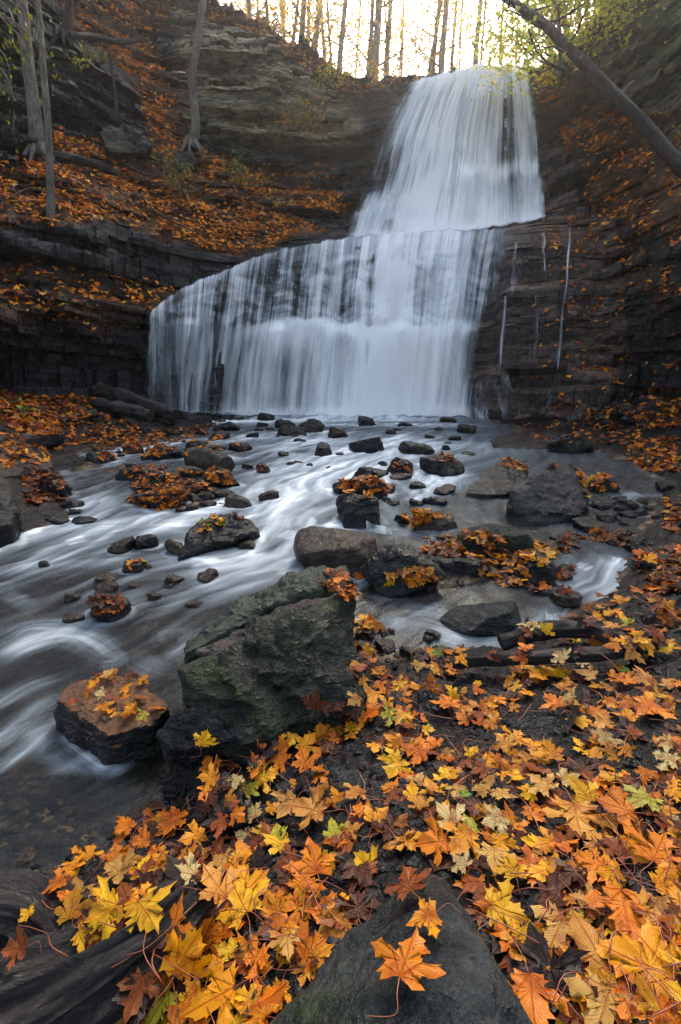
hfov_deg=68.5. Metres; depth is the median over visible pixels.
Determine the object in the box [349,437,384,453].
rock
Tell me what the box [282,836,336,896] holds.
maple leaf
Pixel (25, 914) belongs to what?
maple leaf
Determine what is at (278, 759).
maple leaf
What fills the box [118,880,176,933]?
maple leaf
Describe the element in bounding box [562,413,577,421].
rock
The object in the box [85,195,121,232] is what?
stick
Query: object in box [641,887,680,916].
maple leaf
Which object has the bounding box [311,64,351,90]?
shrub
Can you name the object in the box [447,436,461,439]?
rock
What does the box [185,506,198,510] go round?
rock
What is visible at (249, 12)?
tree
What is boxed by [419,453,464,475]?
rock
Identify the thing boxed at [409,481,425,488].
rock
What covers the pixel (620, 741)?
oval leaf
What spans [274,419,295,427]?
rock
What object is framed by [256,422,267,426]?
rock
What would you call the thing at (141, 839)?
maple leaf
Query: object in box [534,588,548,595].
rock
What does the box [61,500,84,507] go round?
rock
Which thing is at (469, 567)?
rock
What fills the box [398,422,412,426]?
rock
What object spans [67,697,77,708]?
maple leaf
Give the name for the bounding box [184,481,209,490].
rock
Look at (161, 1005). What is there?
maple leaf
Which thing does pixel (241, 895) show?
maple leaf
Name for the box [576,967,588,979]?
maple leaf
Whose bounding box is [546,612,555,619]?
cascade
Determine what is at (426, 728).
maple leaf
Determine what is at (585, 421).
rock
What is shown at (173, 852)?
maple leaf
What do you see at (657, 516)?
rock
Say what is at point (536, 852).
maple leaf
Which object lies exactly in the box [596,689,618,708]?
maple leaf
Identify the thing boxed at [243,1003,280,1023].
maple leaf
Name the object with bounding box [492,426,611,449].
rock ledge
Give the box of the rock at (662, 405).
[653,400,668,407]
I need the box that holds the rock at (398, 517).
[394,514,407,523]
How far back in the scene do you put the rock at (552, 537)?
3.74 m
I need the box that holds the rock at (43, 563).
[38,560,50,567]
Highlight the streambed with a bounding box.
[0,391,680,1023]
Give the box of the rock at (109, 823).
[102,812,122,830]
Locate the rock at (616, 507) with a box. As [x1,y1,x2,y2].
[611,504,627,510]
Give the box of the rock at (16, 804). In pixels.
[1,796,27,812]
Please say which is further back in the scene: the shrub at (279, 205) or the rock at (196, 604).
the shrub at (279, 205)
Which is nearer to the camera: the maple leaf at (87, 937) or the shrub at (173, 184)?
the maple leaf at (87, 937)
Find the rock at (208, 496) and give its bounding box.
[198,493,215,499]
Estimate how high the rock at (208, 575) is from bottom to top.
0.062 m
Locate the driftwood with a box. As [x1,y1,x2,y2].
[0,868,215,1023]
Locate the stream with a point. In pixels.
(79, 558)
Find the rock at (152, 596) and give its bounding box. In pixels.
[146,592,162,599]
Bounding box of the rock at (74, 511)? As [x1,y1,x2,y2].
[68,509,80,514]
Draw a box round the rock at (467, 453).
[460,451,474,454]
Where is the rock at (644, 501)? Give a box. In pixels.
[636,498,649,505]
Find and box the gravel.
[0,461,680,1023]
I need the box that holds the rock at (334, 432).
[328,426,347,437]
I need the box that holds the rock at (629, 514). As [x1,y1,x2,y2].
[615,510,637,518]
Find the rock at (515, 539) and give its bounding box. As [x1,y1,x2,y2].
[456,523,533,555]
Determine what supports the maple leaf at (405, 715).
on the fallen leaves at (137, 992)
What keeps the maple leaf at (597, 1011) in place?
on the fallen leaves at (137, 992)
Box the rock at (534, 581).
[522,577,539,586]
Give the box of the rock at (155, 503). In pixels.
[133,486,191,509]
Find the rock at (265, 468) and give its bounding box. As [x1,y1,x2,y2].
[256,463,269,472]
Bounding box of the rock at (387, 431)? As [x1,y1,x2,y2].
[385,429,395,433]
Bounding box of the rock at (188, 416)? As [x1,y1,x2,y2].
[180,410,196,420]
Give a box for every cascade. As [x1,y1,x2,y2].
[366,520,386,533]
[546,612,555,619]
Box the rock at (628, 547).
[624,543,638,552]
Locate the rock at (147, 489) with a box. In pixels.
[144,484,157,491]
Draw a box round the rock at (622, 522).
[617,517,638,526]
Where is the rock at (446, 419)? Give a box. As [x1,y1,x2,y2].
[440,417,456,422]
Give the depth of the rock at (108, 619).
2.61 m
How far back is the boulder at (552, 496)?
4.14 m
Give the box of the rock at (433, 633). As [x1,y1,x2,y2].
[424,629,440,638]
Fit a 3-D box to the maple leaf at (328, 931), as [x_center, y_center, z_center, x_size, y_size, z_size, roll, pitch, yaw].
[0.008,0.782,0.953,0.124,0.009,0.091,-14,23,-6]
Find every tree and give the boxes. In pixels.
[16,0,60,166]
[35,0,54,223]
[50,0,87,47]
[89,0,135,124]
[180,0,206,154]
[209,0,292,20]
[219,0,258,14]
[228,0,312,38]
[237,0,299,41]
[237,0,329,43]
[251,0,373,58]
[253,0,325,38]
[258,0,392,79]
[269,0,298,41]
[279,0,368,57]
[284,0,358,51]
[284,0,361,65]
[286,0,360,68]
[288,0,395,69]
[296,3,345,65]
[300,3,357,77]
[304,0,433,76]
[320,0,406,77]
[326,12,384,79]
[332,0,446,79]
[336,0,413,78]
[338,0,440,76]
[346,0,461,80]
[363,2,421,78]
[365,2,422,76]
[368,0,452,76]
[369,0,460,74]
[369,0,499,74]
[382,0,499,74]
[386,0,475,74]
[393,0,464,74]
[399,0,483,74]
[421,0,507,72]
[426,0,497,68]
[426,34,466,72]
[432,0,492,66]
[446,0,537,70]
[458,0,505,68]
[461,0,540,64]
[461,0,666,118]
[462,13,511,68]
[477,0,680,178]
[484,0,557,64]
[491,0,543,66]
[547,1,587,31]
[550,6,592,36]
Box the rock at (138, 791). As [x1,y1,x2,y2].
[131,784,145,799]
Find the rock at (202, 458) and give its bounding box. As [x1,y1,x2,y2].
[181,446,234,471]
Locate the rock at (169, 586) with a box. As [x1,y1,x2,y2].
[165,583,172,588]
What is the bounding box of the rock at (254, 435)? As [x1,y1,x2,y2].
[246,432,258,437]
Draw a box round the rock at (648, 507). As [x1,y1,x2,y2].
[643,505,654,510]
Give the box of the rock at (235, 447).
[228,443,251,451]
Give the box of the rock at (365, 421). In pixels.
[358,416,374,425]
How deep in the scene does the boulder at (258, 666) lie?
1.72 m
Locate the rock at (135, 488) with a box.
[130,483,142,489]
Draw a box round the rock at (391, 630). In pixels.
[388,628,394,633]
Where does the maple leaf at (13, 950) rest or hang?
on the driftwood
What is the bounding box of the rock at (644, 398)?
[640,395,653,400]
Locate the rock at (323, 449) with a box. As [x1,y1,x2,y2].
[314,442,331,456]
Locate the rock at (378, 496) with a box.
[373,490,387,499]
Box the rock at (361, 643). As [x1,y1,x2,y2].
[356,640,376,652]
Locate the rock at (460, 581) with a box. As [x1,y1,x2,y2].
[457,578,464,586]
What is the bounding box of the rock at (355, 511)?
[335,492,380,528]
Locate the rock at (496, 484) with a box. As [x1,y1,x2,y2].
[465,457,527,505]
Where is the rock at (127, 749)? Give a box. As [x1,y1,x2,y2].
[53,674,169,786]
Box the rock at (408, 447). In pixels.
[398,441,434,454]
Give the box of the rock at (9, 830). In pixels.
[1,824,26,836]
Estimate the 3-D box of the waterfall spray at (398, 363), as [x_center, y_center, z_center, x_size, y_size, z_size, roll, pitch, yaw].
[0.274,-5.115,13.220,9.948,5.404,4.102,0,14,0]
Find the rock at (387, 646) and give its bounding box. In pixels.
[374,638,395,653]
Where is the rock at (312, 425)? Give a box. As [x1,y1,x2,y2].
[298,419,324,432]
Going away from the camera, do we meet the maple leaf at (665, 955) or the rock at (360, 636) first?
the maple leaf at (665, 955)
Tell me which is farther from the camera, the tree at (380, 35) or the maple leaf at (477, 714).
the tree at (380, 35)
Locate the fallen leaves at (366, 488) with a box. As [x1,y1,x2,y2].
[332,476,390,494]
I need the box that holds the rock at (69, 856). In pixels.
[65,852,74,861]
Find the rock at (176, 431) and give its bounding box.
[166,428,180,435]
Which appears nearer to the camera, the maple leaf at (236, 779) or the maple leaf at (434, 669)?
the maple leaf at (236, 779)
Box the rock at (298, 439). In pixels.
[293,438,305,441]
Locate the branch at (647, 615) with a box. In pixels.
[639,595,680,624]
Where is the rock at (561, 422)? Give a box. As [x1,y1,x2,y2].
[549,420,571,426]
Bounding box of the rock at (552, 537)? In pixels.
[549,535,557,540]
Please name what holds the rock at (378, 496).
on the stream
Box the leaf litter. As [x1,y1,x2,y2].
[0,0,680,416]
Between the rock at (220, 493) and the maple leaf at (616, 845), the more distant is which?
the rock at (220, 493)
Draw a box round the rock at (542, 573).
[512,554,556,586]
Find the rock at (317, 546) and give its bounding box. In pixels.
[293,526,377,583]
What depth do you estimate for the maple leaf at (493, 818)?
1.12 m
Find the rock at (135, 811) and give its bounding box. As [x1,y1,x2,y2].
[130,806,143,820]
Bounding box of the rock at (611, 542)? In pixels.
[605,537,614,545]
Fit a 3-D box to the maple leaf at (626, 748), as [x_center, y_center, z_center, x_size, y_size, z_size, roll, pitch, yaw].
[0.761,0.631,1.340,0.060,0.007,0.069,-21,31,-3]
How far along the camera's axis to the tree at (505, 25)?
20.95 m
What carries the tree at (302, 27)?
on the cliff
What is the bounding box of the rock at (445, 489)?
[433,484,456,494]
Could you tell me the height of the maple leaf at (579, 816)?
0.015 m
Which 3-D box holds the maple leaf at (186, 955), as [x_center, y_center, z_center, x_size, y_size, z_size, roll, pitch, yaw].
[-0.271,0.785,0.853,0.018,0.135,0.137,-20,23,45]
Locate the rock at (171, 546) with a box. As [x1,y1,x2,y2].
[164,539,183,555]
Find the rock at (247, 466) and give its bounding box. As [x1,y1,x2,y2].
[241,464,253,468]
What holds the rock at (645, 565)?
on the stream
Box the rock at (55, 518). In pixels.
[34,508,69,524]
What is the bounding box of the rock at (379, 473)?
[371,467,388,477]
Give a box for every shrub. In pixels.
[0,397,36,411]
[66,43,90,72]
[79,41,125,71]
[148,144,189,173]
[160,159,201,200]
[220,149,272,189]
[258,6,304,43]
[262,114,287,148]
[263,191,295,211]
[266,93,320,131]
[293,88,330,132]
[298,34,337,72]
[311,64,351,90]
[332,56,359,83]
[354,57,383,86]
[520,39,557,67]
[641,122,680,151]
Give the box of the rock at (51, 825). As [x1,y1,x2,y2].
[45,819,58,831]
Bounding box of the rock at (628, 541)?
[625,539,636,543]
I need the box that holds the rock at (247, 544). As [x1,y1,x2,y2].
[237,539,255,548]
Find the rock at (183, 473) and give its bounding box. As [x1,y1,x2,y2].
[178,470,200,478]
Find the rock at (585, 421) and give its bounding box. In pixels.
[577,412,604,424]
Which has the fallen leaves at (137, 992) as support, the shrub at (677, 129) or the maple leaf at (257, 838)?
the maple leaf at (257, 838)
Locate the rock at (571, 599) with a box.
[549,591,582,607]
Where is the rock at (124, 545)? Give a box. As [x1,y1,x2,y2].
[110,536,134,553]
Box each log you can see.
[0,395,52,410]
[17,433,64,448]
[54,150,117,175]
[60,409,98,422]
[66,394,154,421]
[91,382,180,423]
[497,620,621,650]
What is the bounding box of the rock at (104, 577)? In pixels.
[94,572,116,582]
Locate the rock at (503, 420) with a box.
[500,417,509,423]
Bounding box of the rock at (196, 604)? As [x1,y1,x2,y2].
[184,600,202,607]
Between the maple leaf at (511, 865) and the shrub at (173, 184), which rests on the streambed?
the maple leaf at (511, 865)
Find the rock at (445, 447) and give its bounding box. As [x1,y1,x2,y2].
[442,445,449,449]
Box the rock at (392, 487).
[386,483,395,493]
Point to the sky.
(350, 10)
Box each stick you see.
[9,188,45,198]
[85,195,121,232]
[124,162,167,176]
[149,208,199,233]
[597,164,644,174]
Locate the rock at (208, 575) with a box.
[197,568,218,583]
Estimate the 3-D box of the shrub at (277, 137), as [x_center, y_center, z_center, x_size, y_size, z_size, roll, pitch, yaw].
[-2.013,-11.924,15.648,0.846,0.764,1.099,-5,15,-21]
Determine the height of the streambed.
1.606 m
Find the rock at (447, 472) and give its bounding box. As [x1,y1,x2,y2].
[436,467,455,476]
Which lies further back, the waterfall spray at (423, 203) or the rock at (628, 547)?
the waterfall spray at (423, 203)
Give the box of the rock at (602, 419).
[597,415,609,422]
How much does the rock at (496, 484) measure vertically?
0.456 m
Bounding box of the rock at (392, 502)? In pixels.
[384,500,399,505]
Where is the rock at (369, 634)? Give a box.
[360,628,374,640]
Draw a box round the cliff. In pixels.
[0,0,680,419]
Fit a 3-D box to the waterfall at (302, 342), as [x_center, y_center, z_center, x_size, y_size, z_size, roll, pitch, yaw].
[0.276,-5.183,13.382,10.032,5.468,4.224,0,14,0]
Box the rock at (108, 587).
[93,581,118,592]
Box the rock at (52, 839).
[40,832,66,847]
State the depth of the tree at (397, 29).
18.04 m
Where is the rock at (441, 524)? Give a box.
[411,513,458,530]
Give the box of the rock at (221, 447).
[213,445,226,450]
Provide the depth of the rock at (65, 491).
4.69 m
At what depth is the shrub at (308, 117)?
15.79 m
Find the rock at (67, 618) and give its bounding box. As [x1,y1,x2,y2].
[62,613,84,623]
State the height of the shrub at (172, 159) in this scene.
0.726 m
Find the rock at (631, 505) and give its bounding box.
[611,499,640,510]
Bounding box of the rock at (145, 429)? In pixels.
[133,426,160,433]
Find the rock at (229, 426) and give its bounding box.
[213,421,239,432]
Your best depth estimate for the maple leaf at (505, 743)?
1.44 m
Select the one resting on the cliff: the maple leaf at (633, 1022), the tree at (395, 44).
the tree at (395, 44)
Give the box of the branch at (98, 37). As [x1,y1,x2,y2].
[67,31,141,45]
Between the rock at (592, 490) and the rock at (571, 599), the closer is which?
the rock at (571, 599)
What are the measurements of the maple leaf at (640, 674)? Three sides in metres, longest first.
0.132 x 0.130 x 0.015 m
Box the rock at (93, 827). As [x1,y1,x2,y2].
[86,822,102,834]
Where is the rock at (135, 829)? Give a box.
[133,823,142,831]
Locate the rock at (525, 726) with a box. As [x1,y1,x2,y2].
[500,716,563,737]
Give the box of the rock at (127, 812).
[125,807,131,818]
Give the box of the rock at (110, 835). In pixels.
[104,829,114,840]
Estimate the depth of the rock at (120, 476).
5.42 m
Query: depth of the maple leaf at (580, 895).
0.92 m
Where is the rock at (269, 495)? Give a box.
[258,490,278,500]
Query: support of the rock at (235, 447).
on the stream
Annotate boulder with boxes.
[0,433,54,479]
[0,476,21,547]
[100,125,152,161]
[156,565,367,770]
[173,150,197,174]
[505,462,588,529]
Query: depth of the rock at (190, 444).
7.51 m
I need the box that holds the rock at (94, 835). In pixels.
[88,830,99,843]
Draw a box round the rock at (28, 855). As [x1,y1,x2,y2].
[16,846,36,867]
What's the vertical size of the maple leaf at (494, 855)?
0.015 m
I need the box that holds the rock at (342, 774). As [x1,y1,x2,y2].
[295,766,369,797]
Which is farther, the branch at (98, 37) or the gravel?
the branch at (98, 37)
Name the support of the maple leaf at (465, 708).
on the fallen leaves at (137, 992)
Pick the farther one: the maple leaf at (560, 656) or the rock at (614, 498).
the rock at (614, 498)
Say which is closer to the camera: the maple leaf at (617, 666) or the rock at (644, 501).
the maple leaf at (617, 666)
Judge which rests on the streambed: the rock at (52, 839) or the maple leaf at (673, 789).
the rock at (52, 839)
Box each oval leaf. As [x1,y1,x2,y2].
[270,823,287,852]
[459,789,470,796]
[613,738,625,744]
[618,666,629,672]
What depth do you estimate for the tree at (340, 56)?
17.47 m
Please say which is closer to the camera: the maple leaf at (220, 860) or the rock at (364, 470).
the maple leaf at (220, 860)
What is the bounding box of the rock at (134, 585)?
[128,581,141,588]
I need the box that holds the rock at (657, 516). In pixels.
[651,515,669,518]
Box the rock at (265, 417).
[257,413,274,420]
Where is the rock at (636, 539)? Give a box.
[631,537,642,541]
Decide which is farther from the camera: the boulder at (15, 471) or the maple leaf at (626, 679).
the boulder at (15, 471)
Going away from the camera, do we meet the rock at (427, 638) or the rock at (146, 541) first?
the rock at (427, 638)
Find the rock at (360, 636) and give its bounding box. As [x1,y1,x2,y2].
[355,632,366,639]
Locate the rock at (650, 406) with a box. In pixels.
[643,403,656,410]
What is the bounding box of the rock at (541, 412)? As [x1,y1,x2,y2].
[534,407,546,415]
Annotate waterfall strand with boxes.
[475,407,486,419]
[500,296,505,362]
[558,229,569,362]
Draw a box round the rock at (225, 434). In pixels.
[208,431,229,441]
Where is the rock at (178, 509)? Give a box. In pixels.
[175,507,185,511]
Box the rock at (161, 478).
[140,473,165,483]
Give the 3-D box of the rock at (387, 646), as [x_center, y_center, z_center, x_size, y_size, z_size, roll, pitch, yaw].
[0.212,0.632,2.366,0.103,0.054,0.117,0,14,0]
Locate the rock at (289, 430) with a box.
[277,425,306,436]
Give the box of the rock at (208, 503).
[199,500,216,506]
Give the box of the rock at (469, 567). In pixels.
[432,557,489,577]
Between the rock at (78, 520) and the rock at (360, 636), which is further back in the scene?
the rock at (78, 520)
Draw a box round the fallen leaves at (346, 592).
[0,389,680,719]
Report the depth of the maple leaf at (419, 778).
1.37 m
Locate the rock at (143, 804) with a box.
[137,801,149,810]
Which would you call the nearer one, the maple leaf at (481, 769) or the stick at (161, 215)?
the maple leaf at (481, 769)
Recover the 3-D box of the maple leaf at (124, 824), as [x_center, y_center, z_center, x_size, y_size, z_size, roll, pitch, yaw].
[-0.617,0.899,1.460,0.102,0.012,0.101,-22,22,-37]
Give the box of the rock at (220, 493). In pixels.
[212,489,234,497]
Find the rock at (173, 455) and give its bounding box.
[141,444,183,462]
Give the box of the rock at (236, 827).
[196,771,249,840]
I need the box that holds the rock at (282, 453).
[278,451,288,456]
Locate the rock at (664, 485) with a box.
[655,479,677,493]
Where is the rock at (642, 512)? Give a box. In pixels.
[634,510,648,515]
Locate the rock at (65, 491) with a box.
[20,469,72,497]
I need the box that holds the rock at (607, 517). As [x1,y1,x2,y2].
[596,511,616,524]
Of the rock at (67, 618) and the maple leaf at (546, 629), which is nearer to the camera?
the maple leaf at (546, 629)
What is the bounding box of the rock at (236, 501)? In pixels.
[224,493,251,508]
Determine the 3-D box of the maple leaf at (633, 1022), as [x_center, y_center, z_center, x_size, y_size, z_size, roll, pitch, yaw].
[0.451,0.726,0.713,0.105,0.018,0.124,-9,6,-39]
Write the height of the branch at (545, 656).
0.194 m
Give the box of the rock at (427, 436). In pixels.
[424,434,435,438]
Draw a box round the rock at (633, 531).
[626,528,638,533]
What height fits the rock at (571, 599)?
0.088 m
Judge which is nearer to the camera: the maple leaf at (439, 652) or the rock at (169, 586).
the maple leaf at (439, 652)
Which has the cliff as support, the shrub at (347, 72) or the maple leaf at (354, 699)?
the shrub at (347, 72)
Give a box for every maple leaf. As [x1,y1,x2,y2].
[1,926,41,970]
[18,904,33,922]
[62,851,85,872]
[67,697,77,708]
[71,843,103,860]
[72,876,95,897]
[72,899,126,952]
[83,875,148,940]
[88,677,104,687]
[93,687,105,698]
[98,847,134,883]
[100,667,116,677]
[100,842,134,862]
[113,807,143,835]
[115,1017,123,1023]
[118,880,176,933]
[121,692,130,700]
[122,702,135,713]
[129,822,165,852]
[130,853,158,879]
[135,707,155,720]
[146,978,177,1023]
[148,924,212,1017]
[151,817,167,828]
[152,845,179,867]
[155,793,194,836]
[163,851,200,886]
[168,842,180,855]
[177,819,215,845]
[177,975,200,1000]
[180,954,272,1023]
[188,794,211,822]
[189,987,213,1023]
[191,729,218,757]
[196,917,226,950]
[197,762,230,792]
[199,756,221,771]
[199,863,244,922]
[207,835,234,874]
[210,902,243,939]
[216,879,269,944]
[222,864,269,908]
[223,849,252,880]
[226,773,244,789]
[228,803,244,826]
[228,837,261,861]
[234,828,249,840]
[240,779,259,798]
[241,757,277,793]
[241,935,280,982]
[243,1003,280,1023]
[247,802,269,823]
[251,821,270,841]
[263,748,298,773]
[263,952,290,1018]
[264,801,278,814]
[267,890,289,923]
[267,915,300,961]
[270,781,309,818]
[273,735,291,757]
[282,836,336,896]
[285,859,326,908]
[287,782,349,830]
[291,746,320,773]
[293,732,318,760]
[298,941,333,973]
[302,690,329,722]
[308,722,335,743]
[318,898,372,938]
[319,779,328,793]
[322,817,345,848]
[325,786,344,803]
[330,889,380,921]
[340,715,351,722]
[340,731,357,739]
[343,783,372,799]
[347,689,367,706]
[351,799,373,818]
[352,805,388,837]
[353,843,378,877]
[358,674,368,689]
[360,643,373,654]
[365,681,384,702]
[365,927,446,1016]
[366,734,383,752]
[368,810,409,844]
[372,680,387,688]
[375,666,386,671]
[376,696,393,708]
[376,745,413,778]
[379,703,405,725]
[380,784,402,805]
[383,733,402,747]
[383,865,431,909]
[390,701,412,724]
[391,674,415,690]
[394,822,421,850]
[396,738,417,745]
[398,671,413,678]
[399,722,415,728]
[401,733,448,766]
[405,897,458,938]
[407,684,419,689]
[407,772,425,786]
[407,795,433,816]
[411,658,430,671]
[413,723,434,734]
[414,810,470,866]
[421,775,447,798]
[422,675,435,689]
[428,664,439,675]
[428,694,460,717]
[431,646,447,656]
[433,766,459,781]
[435,801,477,837]
[438,743,454,758]
[439,688,459,699]
[443,809,480,859]
[444,776,466,799]
[445,669,455,674]
[448,695,471,713]
[450,850,481,874]
[453,789,486,815]
[455,812,496,832]
[457,878,530,929]
[464,745,478,758]
[466,708,485,718]
[470,759,498,778]
[471,773,496,798]
[475,830,521,875]
[481,786,517,799]
[481,802,517,835]
[484,697,501,707]
[484,710,500,718]
[492,732,525,755]
[492,850,527,896]
[494,765,513,781]
[495,831,519,848]
[499,920,534,960]
[500,725,531,745]
[504,702,519,712]
[506,921,590,1022]
[508,935,569,1023]
[511,805,546,822]
[516,615,541,630]
[517,642,534,654]
[520,738,542,754]
[520,848,543,858]
[525,773,571,797]
[527,665,554,679]
[530,736,564,765]
[530,879,580,947]
[533,666,557,677]
[534,826,561,856]
[535,895,569,910]
[538,846,565,862]
[539,621,554,642]
[539,691,567,711]
[541,779,620,836]
[550,647,570,668]
[550,666,573,681]
[552,638,575,647]
[555,767,580,787]
[557,910,618,987]
[557,925,605,951]
[561,687,577,705]
[563,670,583,685]
[563,953,636,1023]
[566,772,598,811]
[567,758,593,775]
[568,701,589,712]
[571,880,606,922]
[573,737,589,755]
[573,846,630,884]
[574,664,609,679]
[575,634,604,645]
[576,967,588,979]
[582,687,599,698]
[582,828,608,850]
[583,856,649,940]
[585,769,615,788]
[586,610,602,616]
[587,723,616,745]
[588,702,612,719]
[589,960,651,1021]
[594,786,655,824]
[595,592,607,596]
[595,850,634,888]
[595,916,680,1023]
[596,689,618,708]
[598,740,618,756]
[599,681,617,692]
[601,834,644,867]
[602,637,621,652]
[602,969,630,984]
[603,620,626,630]
[604,784,629,798]
[606,671,639,684]
[610,594,630,603]
[610,707,639,721]
[611,988,637,1023]
[612,662,624,668]
[615,693,641,710]
[615,724,644,740]
[616,736,636,757]
[617,817,680,884]
[621,618,633,625]
[622,643,645,663]
[623,783,663,812]
[630,585,643,592]
[630,864,680,895]
[630,972,680,1023]
[632,694,678,718]
[633,665,668,686]
[633,760,659,784]
[635,638,651,643]
[638,626,666,642]
[639,691,656,701]
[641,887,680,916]
[644,806,680,836]
[647,597,656,602]
[651,775,680,802]
[652,743,680,770]
[653,733,680,748]
[655,857,680,881]
[657,588,666,593]
[657,600,677,617]
[658,643,675,656]
[658,946,680,973]
[659,678,679,692]
[659,909,676,940]
[659,977,680,1013]
[661,699,672,712]
[664,935,680,944]
[669,678,680,686]
[670,740,680,753]
[675,849,680,869]
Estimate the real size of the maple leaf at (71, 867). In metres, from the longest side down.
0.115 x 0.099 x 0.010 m
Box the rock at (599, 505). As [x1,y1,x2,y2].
[589,500,611,510]
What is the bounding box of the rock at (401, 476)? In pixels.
[389,473,412,480]
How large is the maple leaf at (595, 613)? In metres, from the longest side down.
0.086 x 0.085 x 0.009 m
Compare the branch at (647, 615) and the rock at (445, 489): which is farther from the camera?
the rock at (445, 489)
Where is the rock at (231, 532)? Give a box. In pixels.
[177,513,259,560]
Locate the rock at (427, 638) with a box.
[422,635,434,641]
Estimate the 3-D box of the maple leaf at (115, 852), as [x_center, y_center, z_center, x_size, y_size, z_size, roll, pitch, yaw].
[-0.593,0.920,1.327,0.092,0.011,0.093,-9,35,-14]
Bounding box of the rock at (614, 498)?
[612,496,626,500]
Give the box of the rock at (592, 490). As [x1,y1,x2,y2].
[587,474,619,495]
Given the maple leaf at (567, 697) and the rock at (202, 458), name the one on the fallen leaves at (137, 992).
the maple leaf at (567, 697)
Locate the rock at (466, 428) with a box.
[457,424,476,433]
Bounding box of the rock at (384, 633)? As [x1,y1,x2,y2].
[380,629,388,636]
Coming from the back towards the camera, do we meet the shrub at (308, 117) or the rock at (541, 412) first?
the shrub at (308, 117)
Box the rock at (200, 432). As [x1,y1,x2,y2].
[194,428,209,435]
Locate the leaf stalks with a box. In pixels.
[18,596,680,1023]
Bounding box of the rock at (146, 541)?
[134,534,158,549]
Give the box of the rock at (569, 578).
[555,569,572,580]
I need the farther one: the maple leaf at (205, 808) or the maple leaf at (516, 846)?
the maple leaf at (205, 808)
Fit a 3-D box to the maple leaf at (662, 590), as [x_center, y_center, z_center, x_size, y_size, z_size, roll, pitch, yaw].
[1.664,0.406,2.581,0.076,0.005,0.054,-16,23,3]
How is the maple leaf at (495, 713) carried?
on the streambed
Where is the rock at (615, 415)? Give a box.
[600,402,658,424]
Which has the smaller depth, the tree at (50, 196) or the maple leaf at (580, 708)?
the maple leaf at (580, 708)
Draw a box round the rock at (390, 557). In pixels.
[360,543,445,601]
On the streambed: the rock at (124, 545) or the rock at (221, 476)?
the rock at (221, 476)
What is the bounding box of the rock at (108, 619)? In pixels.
[91,592,131,627]
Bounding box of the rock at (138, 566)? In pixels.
[122,558,146,573]
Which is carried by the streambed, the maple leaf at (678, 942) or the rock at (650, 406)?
the rock at (650, 406)
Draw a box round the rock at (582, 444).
[546,432,594,453]
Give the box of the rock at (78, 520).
[71,516,96,524]
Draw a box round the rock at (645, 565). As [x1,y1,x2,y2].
[630,554,667,570]
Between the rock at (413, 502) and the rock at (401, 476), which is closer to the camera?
the rock at (413, 502)
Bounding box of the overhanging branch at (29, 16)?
[0,0,64,155]
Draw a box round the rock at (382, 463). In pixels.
[378,461,387,465]
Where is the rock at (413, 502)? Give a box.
[409,499,423,505]
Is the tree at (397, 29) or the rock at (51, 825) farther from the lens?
the tree at (397, 29)
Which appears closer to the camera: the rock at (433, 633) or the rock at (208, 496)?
the rock at (433, 633)
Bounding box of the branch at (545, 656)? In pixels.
[452,636,665,668]
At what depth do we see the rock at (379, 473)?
5.64 m
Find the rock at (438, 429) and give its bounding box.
[434,427,443,430]
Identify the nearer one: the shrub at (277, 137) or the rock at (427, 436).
the rock at (427, 436)
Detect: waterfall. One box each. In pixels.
[149,229,487,416]
[352,63,544,236]
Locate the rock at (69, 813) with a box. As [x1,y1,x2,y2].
[63,807,75,819]
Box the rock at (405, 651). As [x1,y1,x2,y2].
[399,645,416,656]
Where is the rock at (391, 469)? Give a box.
[387,457,412,473]
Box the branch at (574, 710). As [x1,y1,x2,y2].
[562,686,582,735]
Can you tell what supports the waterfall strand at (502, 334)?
attached to the cliff
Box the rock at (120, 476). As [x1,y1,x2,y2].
[115,468,145,482]
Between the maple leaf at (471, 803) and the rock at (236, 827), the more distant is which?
the rock at (236, 827)
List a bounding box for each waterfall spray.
[151,229,501,417]
[355,63,542,236]
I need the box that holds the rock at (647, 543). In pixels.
[638,541,652,545]
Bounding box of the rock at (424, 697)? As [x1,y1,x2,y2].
[417,677,454,709]
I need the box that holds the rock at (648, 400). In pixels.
[643,396,660,402]
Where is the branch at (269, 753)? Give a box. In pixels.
[247,731,297,772]
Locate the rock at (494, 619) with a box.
[440,601,520,635]
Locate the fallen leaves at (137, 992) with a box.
[41,590,680,1023]
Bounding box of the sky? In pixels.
[220,0,592,79]
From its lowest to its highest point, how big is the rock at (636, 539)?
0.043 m
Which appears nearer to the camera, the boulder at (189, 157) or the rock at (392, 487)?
the rock at (392, 487)
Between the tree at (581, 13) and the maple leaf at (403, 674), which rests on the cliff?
the tree at (581, 13)
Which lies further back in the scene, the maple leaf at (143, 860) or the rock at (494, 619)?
the rock at (494, 619)
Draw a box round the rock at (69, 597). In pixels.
[64,592,81,602]
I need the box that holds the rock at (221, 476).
[203,467,239,486]
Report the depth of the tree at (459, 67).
20.07 m
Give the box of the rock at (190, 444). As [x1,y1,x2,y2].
[185,440,205,448]
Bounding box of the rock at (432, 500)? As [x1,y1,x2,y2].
[422,496,446,505]
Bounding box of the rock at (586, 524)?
[571,516,608,535]
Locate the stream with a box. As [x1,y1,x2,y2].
[0,414,662,767]
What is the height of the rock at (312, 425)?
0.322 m
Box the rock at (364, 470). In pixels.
[353,466,373,476]
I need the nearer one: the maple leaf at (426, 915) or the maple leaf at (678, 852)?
the maple leaf at (426, 915)
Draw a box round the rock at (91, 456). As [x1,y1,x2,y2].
[85,451,114,464]
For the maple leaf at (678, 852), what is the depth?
0.96 m
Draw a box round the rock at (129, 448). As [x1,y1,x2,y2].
[122,444,143,456]
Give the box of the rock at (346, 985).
[269,874,532,1023]
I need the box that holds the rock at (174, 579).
[164,573,184,584]
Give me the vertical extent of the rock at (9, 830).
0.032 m

